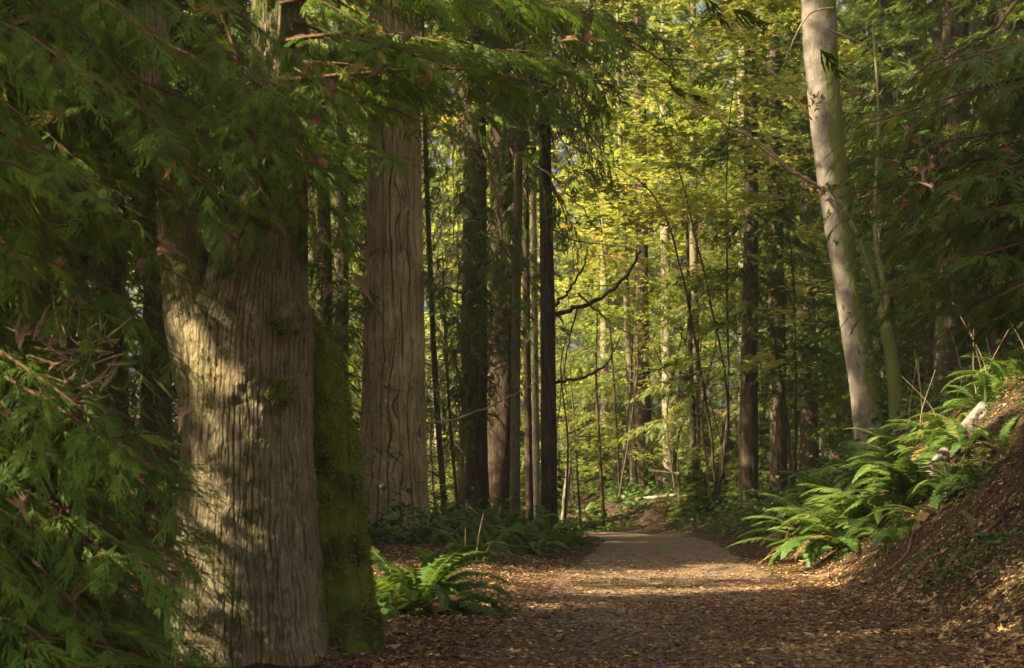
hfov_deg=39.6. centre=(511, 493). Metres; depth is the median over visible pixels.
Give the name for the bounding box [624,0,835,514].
conifer tree
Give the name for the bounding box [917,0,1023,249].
dark conifer tree
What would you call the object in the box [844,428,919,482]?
sword fern
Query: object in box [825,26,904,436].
forked sapling
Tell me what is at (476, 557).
dry stalk
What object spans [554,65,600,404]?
conifer tree
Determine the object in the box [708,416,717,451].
hemlock sapling
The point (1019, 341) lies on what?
dark conifer tree
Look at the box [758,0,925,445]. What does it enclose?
dark conifer tree
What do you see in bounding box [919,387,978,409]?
sword fern
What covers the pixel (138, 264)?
dead leaf
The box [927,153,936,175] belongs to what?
dead leaf
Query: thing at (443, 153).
conifer tree
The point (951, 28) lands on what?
forest conifer tree
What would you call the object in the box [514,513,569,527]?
sword fern
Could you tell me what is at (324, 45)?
conifer tree
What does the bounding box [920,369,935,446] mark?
dry stalk
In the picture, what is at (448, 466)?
hemlock sapling
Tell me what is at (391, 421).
fir tree
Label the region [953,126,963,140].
dead leaf
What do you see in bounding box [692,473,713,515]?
hemlock sapling
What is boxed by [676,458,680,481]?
hemlock sapling
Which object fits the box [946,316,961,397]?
dry stalk
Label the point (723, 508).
sword fern
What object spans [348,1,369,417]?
conifer tree
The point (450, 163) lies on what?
sky
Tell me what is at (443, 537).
sword fern
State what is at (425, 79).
dead leaf
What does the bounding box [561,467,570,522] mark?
dead snag
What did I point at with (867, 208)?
dead leaf
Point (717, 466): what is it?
hemlock sapling
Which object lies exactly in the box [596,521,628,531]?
sword fern
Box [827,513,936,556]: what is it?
sword fern
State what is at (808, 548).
sword fern
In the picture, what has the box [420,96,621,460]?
maple tree
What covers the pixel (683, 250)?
maple tree
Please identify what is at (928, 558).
exposed root
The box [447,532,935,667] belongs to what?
path
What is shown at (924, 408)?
sword fern
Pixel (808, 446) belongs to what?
dark conifer tree
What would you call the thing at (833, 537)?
sword fern
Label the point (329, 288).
dead leaf
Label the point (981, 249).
dark conifer tree
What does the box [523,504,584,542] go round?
sword fern
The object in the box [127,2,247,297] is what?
conifer tree
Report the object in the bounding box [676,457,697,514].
hemlock sapling
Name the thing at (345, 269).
dark conifer tree
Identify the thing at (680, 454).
hemlock sapling
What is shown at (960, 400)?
sword fern
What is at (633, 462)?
slender tree
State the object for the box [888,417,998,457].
sword fern
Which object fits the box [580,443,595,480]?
hemlock sapling
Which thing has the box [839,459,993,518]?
sword fern
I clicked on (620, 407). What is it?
hemlock sapling
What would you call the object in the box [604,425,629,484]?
hemlock sapling
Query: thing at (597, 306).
slender tree
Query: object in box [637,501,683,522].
brush mound
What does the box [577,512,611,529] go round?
sword fern
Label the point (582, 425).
hemlock sapling
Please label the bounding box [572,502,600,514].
sword fern
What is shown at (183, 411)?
dead leaf
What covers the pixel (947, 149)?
dead leaf
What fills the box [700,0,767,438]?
conifer tree
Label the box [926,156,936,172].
dead leaf
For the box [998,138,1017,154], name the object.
dead leaf
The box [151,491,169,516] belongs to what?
dead leaf
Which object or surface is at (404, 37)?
dead leaf
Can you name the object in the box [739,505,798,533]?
sword fern
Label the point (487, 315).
conifer tree
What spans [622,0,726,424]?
conifer tree
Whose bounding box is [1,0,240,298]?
forest conifer tree
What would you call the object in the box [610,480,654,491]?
sword fern
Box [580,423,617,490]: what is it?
hemlock sapling
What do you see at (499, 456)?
conifer tree
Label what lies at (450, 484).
hemlock sapling
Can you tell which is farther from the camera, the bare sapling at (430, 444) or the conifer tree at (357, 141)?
the conifer tree at (357, 141)
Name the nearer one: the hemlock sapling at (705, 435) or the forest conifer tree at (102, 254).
the forest conifer tree at (102, 254)
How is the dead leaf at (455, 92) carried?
attached to the cedar tree at (268, 426)
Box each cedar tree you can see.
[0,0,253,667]
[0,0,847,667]
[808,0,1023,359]
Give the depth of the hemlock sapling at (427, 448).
52.04 m
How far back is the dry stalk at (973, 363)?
19.76 m
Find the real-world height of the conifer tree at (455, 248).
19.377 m
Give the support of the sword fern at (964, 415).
on the ground
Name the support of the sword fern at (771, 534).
on the ground
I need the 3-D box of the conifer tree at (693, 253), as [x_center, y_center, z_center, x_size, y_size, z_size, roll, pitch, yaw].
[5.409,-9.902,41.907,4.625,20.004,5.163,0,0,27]
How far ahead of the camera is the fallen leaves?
10.67 m
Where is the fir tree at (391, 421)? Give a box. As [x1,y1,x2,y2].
[312,0,497,535]
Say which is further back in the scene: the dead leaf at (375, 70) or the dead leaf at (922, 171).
the dead leaf at (922, 171)
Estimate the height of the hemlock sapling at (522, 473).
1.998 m
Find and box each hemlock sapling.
[426,438,434,468]
[430,488,440,512]
[434,430,453,482]
[440,448,458,512]
[520,427,540,490]
[520,430,540,502]
[520,455,540,519]
[520,462,525,518]
[540,450,579,522]
[559,409,580,474]
[575,446,590,476]
[577,421,584,440]
[577,432,587,464]
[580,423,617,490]
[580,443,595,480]
[584,408,594,447]
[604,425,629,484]
[610,401,628,448]
[616,447,629,478]
[651,398,656,423]
[653,406,661,447]
[666,470,692,520]
[675,446,715,516]
[676,404,690,463]
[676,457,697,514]
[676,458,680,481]
[677,424,690,470]
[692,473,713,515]
[697,437,724,496]
[700,428,714,469]
[704,399,716,427]
[706,452,727,504]
[706,465,720,507]
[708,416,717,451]
[714,421,735,491]
[715,447,743,514]
[723,429,761,500]
[758,410,769,482]
[758,439,769,488]
[787,405,799,458]
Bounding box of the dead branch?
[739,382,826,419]
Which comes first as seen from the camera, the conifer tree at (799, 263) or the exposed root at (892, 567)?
the exposed root at (892, 567)
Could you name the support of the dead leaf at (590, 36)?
attached to the cedar tree at (268, 426)
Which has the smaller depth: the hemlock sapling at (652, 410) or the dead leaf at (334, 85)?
the dead leaf at (334, 85)
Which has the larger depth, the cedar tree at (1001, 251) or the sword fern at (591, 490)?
the sword fern at (591, 490)
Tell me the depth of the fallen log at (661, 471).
43.29 m
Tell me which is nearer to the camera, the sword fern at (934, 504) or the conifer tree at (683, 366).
the sword fern at (934, 504)
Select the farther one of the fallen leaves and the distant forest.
the distant forest
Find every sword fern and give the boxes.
[369,545,520,619]
[374,578,439,624]
[382,547,495,592]
[409,519,489,546]
[413,526,525,565]
[422,506,509,540]
[451,518,537,559]
[460,497,530,520]
[463,507,545,539]
[465,513,565,550]
[483,525,573,557]
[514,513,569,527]
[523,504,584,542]
[524,521,592,552]
[548,522,604,546]
[562,509,604,537]
[570,486,625,498]
[570,522,597,533]
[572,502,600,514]
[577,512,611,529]
[585,510,622,519]
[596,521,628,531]
[598,488,638,503]
[607,518,638,530]
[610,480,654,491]
[623,498,649,509]
[705,505,744,517]
[719,513,784,543]
[725,490,807,546]
[726,493,845,566]
[731,495,778,520]
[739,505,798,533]
[740,510,791,544]
[750,470,871,532]
[758,491,799,515]
[766,505,898,567]
[781,461,837,496]
[781,476,892,546]
[784,441,904,492]
[799,455,941,540]
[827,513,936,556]
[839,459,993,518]
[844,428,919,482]
[864,471,966,529]
[878,423,949,440]
[884,414,950,467]
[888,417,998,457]
[896,395,942,421]
[902,404,975,437]
[905,458,984,503]
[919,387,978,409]
[928,372,1013,415]
[932,464,993,494]
[940,355,1021,393]
[943,384,990,414]
[947,363,1005,400]
[953,414,1020,455]
[954,349,1023,374]
[975,360,1023,380]
[976,357,1022,392]
[998,358,1023,393]
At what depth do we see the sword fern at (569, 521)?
31.00 m
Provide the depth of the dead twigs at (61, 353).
6.67 m
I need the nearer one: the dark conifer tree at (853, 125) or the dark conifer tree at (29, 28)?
the dark conifer tree at (29, 28)
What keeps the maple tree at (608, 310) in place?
on the ground
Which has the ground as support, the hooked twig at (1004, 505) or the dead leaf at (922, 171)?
the hooked twig at (1004, 505)
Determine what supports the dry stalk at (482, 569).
on the ground
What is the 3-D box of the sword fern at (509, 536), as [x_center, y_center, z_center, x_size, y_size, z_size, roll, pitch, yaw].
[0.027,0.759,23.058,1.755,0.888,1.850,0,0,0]
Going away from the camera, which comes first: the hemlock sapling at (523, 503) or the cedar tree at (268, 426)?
the cedar tree at (268, 426)
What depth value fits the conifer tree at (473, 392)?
30.07 m
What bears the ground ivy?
on the ground
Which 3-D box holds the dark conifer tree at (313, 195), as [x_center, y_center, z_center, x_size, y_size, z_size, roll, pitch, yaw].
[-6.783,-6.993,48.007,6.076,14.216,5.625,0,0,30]
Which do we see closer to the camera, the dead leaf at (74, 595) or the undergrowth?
the dead leaf at (74, 595)
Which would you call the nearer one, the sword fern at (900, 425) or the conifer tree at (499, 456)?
the sword fern at (900, 425)
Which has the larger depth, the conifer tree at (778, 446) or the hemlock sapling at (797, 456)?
the hemlock sapling at (797, 456)
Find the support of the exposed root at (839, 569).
on the ground
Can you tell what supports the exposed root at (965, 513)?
on the ground
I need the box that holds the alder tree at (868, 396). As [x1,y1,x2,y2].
[657,0,893,449]
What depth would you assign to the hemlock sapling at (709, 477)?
37.38 m
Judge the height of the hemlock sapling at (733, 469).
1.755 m
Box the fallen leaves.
[315,354,1023,667]
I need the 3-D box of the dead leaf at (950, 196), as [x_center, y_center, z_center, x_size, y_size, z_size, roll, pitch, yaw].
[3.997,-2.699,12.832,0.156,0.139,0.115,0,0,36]
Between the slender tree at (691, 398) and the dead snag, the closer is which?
the dead snag
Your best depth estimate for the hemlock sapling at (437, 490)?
36.67 m
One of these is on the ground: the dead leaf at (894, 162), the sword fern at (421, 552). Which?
the sword fern at (421, 552)
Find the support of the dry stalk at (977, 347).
on the ground
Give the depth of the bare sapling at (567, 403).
43.98 m
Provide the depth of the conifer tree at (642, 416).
45.79 m
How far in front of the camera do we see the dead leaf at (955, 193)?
13.08 m
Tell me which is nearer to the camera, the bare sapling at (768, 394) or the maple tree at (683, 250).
the bare sapling at (768, 394)
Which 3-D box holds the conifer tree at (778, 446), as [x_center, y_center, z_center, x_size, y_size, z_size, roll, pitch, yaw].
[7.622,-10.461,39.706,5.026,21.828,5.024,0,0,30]
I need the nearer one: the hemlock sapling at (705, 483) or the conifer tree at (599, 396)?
the hemlock sapling at (705, 483)
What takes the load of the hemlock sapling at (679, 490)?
on the ground
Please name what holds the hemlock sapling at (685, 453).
on the ground
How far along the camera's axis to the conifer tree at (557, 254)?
74.68 m
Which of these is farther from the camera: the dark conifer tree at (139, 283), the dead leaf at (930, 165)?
the dark conifer tree at (139, 283)
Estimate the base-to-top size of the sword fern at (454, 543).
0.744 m
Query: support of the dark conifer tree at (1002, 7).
on the ground
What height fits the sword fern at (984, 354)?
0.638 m
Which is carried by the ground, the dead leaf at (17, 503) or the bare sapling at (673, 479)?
the bare sapling at (673, 479)
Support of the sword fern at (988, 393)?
on the ground
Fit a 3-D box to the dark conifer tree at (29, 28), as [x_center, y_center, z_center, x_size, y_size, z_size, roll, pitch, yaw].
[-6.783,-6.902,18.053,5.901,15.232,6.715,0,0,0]
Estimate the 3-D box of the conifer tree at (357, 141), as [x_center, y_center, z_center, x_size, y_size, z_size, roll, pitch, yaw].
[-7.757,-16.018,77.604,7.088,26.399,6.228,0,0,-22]
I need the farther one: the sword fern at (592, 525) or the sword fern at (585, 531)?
the sword fern at (592, 525)
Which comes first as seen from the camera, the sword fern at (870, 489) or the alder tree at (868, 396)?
the sword fern at (870, 489)
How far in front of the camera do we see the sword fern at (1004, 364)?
21.26 m
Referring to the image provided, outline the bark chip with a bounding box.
[535,613,549,618]
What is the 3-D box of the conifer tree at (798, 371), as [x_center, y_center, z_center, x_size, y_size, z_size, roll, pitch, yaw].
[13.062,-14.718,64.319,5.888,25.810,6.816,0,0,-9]
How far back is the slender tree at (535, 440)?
35.93 m
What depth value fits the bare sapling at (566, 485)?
33.98 m
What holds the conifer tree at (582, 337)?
on the ground
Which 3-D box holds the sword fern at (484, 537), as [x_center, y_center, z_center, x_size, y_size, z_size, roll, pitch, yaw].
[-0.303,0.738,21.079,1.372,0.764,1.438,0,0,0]
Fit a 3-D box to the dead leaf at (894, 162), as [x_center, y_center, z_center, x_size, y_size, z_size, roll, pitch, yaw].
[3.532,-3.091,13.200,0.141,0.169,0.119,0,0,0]
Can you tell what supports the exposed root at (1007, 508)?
on the ground
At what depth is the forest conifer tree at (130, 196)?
25.93 m
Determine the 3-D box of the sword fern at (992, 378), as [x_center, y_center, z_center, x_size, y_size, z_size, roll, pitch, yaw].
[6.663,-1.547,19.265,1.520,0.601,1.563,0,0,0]
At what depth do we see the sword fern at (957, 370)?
22.85 m
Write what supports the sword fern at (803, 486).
on the ground
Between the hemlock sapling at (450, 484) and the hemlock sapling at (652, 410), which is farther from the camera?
the hemlock sapling at (652, 410)
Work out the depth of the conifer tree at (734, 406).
77.67 m
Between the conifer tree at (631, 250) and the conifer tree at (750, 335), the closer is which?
the conifer tree at (750, 335)
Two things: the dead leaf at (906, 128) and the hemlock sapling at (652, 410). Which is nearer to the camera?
the dead leaf at (906, 128)
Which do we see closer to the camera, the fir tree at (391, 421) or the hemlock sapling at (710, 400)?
the fir tree at (391, 421)
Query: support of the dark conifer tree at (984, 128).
on the ground
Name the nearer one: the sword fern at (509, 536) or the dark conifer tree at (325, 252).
the sword fern at (509, 536)
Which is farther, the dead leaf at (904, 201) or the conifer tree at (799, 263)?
the conifer tree at (799, 263)
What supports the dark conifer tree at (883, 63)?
on the ground
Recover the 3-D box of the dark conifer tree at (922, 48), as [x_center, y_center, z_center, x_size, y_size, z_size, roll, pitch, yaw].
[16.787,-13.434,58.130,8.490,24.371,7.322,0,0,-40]
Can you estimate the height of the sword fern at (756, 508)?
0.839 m
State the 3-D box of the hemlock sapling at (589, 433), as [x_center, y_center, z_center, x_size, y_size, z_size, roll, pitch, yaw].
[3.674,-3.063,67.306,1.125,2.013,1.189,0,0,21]
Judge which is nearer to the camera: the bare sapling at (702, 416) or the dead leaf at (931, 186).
the dead leaf at (931, 186)
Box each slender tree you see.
[421,2,501,521]
[427,8,540,519]
[442,253,458,512]
[520,230,671,525]
[522,35,533,520]
[530,27,540,517]
[556,3,685,491]
[610,210,741,488]
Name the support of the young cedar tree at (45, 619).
on the ground
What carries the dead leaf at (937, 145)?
attached to the cedar tree at (1001, 251)
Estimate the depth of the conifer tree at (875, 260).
77.00 m
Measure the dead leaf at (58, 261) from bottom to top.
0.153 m
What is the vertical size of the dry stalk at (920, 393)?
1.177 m
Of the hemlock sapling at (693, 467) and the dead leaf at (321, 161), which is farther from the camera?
the hemlock sapling at (693, 467)
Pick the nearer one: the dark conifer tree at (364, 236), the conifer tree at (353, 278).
the dark conifer tree at (364, 236)
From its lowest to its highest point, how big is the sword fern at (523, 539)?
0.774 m
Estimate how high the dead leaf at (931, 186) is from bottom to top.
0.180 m
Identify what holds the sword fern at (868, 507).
on the ground
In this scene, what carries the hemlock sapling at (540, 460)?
on the ground
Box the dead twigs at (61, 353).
[3,292,134,406]
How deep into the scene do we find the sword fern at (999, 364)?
19.93 m
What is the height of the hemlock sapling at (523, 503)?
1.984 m
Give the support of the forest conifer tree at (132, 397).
on the ground
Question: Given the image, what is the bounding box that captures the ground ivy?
[766,355,1023,606]
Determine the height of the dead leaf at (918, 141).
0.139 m
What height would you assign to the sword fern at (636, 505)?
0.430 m
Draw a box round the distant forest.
[125,0,1022,414]
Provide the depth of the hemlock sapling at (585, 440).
53.41 m
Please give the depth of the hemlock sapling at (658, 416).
66.29 m
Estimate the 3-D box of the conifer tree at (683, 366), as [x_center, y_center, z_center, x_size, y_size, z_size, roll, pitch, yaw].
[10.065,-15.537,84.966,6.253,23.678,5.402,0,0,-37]
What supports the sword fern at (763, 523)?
on the ground
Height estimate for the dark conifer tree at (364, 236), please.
11.199 m
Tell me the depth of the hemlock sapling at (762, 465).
45.08 m
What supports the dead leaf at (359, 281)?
attached to the cedar tree at (268, 426)
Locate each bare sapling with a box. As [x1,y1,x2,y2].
[425,344,459,512]
[428,335,460,505]
[523,309,611,519]
[554,260,595,501]
[555,269,599,527]
[583,278,667,507]
[621,247,702,488]
[645,294,687,493]
[660,288,730,471]
[674,246,725,450]
[678,313,768,502]
[705,312,785,498]
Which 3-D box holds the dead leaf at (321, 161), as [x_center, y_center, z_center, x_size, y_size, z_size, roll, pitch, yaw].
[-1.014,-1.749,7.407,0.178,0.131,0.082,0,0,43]
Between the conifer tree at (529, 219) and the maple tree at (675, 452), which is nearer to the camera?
the maple tree at (675, 452)
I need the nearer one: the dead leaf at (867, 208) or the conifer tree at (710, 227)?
the dead leaf at (867, 208)
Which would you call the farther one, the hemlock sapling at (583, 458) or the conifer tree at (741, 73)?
the conifer tree at (741, 73)
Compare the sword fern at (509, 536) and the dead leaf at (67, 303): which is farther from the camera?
the sword fern at (509, 536)
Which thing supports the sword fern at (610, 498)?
on the ground
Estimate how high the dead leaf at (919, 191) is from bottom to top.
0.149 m
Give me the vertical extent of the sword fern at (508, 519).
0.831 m
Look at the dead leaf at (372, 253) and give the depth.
8.28 m
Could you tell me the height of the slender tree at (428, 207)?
11.906 m
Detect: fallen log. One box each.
[636,493,676,500]
[650,469,682,474]
[922,402,990,478]
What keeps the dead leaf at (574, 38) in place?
attached to the cedar tree at (268, 426)
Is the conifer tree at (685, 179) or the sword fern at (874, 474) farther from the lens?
the conifer tree at (685, 179)
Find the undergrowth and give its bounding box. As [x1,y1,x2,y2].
[85,322,1023,547]
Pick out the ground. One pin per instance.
(644, 525)
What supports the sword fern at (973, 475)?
on the ground
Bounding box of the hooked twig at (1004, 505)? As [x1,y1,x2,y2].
[1001,481,1023,523]
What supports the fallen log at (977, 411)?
on the ground
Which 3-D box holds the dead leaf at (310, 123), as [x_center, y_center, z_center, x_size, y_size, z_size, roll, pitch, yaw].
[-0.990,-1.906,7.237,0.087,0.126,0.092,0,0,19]
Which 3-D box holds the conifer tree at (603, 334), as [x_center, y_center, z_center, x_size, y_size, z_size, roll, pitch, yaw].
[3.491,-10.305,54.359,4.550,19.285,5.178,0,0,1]
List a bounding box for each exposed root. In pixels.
[809,523,889,578]
[864,500,959,587]
[883,503,980,601]
[926,496,1023,585]
[957,510,984,522]
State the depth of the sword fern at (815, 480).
21.45 m
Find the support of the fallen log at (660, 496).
on the ground
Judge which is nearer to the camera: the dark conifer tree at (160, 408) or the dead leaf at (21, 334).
the dead leaf at (21, 334)
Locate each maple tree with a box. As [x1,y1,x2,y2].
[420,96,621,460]
[424,284,591,488]
[521,75,783,491]
[530,252,758,501]
[538,0,851,506]
[659,24,847,424]
[710,39,876,496]
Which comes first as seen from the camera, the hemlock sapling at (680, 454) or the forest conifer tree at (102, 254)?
the forest conifer tree at (102, 254)
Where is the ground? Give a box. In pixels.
[28,355,1023,667]
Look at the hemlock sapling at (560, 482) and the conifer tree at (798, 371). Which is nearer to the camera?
the hemlock sapling at (560, 482)
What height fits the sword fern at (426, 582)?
1.042 m
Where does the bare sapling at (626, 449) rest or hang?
on the ground
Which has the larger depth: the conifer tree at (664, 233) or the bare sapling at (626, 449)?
the conifer tree at (664, 233)
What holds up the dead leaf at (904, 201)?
attached to the cedar tree at (1001, 251)
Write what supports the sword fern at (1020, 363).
on the ground
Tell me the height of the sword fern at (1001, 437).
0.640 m
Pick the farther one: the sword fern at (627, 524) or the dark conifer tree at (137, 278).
the sword fern at (627, 524)
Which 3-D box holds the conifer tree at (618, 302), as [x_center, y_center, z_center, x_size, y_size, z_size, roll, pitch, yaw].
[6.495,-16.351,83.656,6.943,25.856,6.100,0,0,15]
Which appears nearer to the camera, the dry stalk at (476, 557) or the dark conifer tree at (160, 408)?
the dry stalk at (476, 557)
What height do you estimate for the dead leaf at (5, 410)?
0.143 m
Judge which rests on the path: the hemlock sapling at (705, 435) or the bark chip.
the bark chip
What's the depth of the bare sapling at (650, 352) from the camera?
45.98 m
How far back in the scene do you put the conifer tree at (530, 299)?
83.98 m
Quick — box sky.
[126,0,1019,408]
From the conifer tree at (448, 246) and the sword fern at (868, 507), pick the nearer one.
the sword fern at (868, 507)
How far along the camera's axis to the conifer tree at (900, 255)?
86.31 m
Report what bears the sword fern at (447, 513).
on the ground
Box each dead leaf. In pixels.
[0,391,11,423]
[5,488,30,526]
[13,315,34,348]
[52,251,68,277]
[62,283,87,309]
[71,575,89,601]
[132,253,149,277]
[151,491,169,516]
[156,223,190,265]
[175,400,195,433]
[301,145,328,168]
[306,105,323,128]
[322,275,347,296]
[324,75,338,104]
[347,262,372,302]
[361,241,381,265]
[367,47,392,77]
[400,23,419,42]
[414,59,438,89]
[449,77,463,98]
[560,29,588,43]
[581,24,605,43]
[863,195,880,215]
[885,153,899,168]
[900,195,910,209]
[902,125,911,138]
[910,162,921,177]
[912,132,921,145]
[915,184,923,197]
[917,163,926,184]
[919,176,934,191]
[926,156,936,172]
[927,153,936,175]
[929,137,942,150]
[943,141,953,156]
[946,186,959,201]
[950,188,962,202]
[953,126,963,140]
[972,192,989,204]
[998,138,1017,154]
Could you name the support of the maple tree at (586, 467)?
on the ground
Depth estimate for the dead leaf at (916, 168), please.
13.43 m
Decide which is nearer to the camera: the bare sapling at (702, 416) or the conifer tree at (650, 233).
the bare sapling at (702, 416)
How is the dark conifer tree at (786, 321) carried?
on the ground
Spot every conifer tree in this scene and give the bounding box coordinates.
[0,0,181,531]
[0,0,244,537]
[0,3,227,533]
[0,218,114,268]
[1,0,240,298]
[9,8,138,409]
[10,0,251,461]
[11,0,251,515]
[11,0,400,539]
[95,0,407,498]
[126,35,223,430]
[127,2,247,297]
[177,0,433,485]
[306,0,459,505]
[306,2,359,342]
[308,39,468,502]
[308,116,360,418]
[308,136,457,514]
[330,0,428,428]
[332,16,427,417]
[340,0,618,513]
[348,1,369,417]
[420,30,460,390]
[421,0,716,534]
[421,1,628,515]
[422,0,488,447]
[425,63,521,342]
[427,142,462,414]
[452,81,531,429]
[454,31,562,314]
[514,143,556,422]
[520,73,587,405]
[520,106,579,407]
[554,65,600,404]
[554,89,623,428]
[555,0,657,460]
[555,0,660,442]
[556,72,634,437]
[567,7,673,387]
[572,0,736,489]
[609,0,741,486]
[617,72,686,331]
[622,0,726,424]
[622,0,767,482]
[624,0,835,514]
[649,45,733,424]
[672,14,737,423]
[691,0,878,494]
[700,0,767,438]
[700,0,900,475]
[705,96,765,419]
[706,27,766,304]
[708,18,875,459]
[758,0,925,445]
[758,148,827,448]
[759,0,871,424]
[759,1,869,457]
[761,0,1023,397]
[785,0,975,436]
[795,2,911,448]
[812,0,1018,456]
[825,0,931,428]
[868,80,920,360]
[870,0,1023,378]
[870,90,920,378]
[874,0,1023,393]
[916,3,1023,388]
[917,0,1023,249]
[931,41,1023,360]
[966,2,1022,352]
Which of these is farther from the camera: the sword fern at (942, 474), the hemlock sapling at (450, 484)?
the hemlock sapling at (450, 484)
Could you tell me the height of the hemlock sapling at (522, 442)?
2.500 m
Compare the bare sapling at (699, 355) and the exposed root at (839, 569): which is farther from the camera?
the bare sapling at (699, 355)
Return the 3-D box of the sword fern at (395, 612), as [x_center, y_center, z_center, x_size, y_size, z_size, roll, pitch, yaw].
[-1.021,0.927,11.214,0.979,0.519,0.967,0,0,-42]
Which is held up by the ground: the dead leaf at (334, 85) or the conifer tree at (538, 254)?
the conifer tree at (538, 254)
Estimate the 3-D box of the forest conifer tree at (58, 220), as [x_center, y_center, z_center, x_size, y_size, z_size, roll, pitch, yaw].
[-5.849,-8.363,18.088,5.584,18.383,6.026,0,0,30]
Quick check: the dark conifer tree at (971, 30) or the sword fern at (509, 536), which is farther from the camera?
the dark conifer tree at (971, 30)
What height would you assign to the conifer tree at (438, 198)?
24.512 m
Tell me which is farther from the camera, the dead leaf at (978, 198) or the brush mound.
the brush mound
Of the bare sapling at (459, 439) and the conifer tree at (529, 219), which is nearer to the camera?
the bare sapling at (459, 439)
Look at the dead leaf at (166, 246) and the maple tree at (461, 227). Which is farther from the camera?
the maple tree at (461, 227)
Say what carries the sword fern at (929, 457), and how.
on the ground
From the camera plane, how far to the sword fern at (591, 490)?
43.96 m
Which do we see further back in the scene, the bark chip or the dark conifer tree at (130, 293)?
the dark conifer tree at (130, 293)
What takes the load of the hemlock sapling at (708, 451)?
on the ground
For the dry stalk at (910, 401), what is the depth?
21.75 m
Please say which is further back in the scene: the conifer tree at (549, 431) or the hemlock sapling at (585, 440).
the hemlock sapling at (585, 440)
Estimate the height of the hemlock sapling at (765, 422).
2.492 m
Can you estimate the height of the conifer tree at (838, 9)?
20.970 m
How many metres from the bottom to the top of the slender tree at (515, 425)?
16.964 m
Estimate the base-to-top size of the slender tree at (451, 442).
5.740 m
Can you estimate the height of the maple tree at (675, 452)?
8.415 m
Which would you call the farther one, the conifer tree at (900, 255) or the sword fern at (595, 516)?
the conifer tree at (900, 255)
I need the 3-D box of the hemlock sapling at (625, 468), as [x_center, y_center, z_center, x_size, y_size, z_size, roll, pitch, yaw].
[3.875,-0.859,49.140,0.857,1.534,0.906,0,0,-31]
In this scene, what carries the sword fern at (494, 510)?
on the ground
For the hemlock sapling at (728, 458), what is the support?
on the ground
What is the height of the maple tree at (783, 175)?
9.965 m
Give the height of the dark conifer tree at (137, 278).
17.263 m
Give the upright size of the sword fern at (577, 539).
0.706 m
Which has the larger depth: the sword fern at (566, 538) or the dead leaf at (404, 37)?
the sword fern at (566, 538)
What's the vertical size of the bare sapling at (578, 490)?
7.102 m
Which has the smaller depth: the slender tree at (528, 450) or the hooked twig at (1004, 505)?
the hooked twig at (1004, 505)
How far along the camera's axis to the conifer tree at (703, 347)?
83.47 m
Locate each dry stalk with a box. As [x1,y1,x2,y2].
[475,513,483,593]
[481,545,489,593]
[902,376,936,424]
[909,362,916,445]
[918,366,922,422]
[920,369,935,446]
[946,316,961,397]
[952,302,986,372]
[973,329,976,393]
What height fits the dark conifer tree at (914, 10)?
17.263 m
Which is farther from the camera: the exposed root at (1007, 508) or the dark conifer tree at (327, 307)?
the dark conifer tree at (327, 307)
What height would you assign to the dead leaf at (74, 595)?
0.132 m
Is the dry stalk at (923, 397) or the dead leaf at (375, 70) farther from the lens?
the dry stalk at (923, 397)
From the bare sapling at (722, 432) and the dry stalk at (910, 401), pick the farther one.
the bare sapling at (722, 432)
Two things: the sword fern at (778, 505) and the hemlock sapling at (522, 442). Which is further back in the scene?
the hemlock sapling at (522, 442)
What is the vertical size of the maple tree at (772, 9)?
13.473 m
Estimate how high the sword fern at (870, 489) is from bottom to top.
1.052 m
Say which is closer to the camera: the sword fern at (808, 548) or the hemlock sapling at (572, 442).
the sword fern at (808, 548)
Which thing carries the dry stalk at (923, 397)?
on the ground
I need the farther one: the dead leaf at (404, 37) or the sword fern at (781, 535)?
the sword fern at (781, 535)
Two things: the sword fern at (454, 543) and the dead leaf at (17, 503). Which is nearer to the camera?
the dead leaf at (17, 503)
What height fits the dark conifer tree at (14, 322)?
16.444 m
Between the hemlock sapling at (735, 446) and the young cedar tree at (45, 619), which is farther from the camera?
the hemlock sapling at (735, 446)

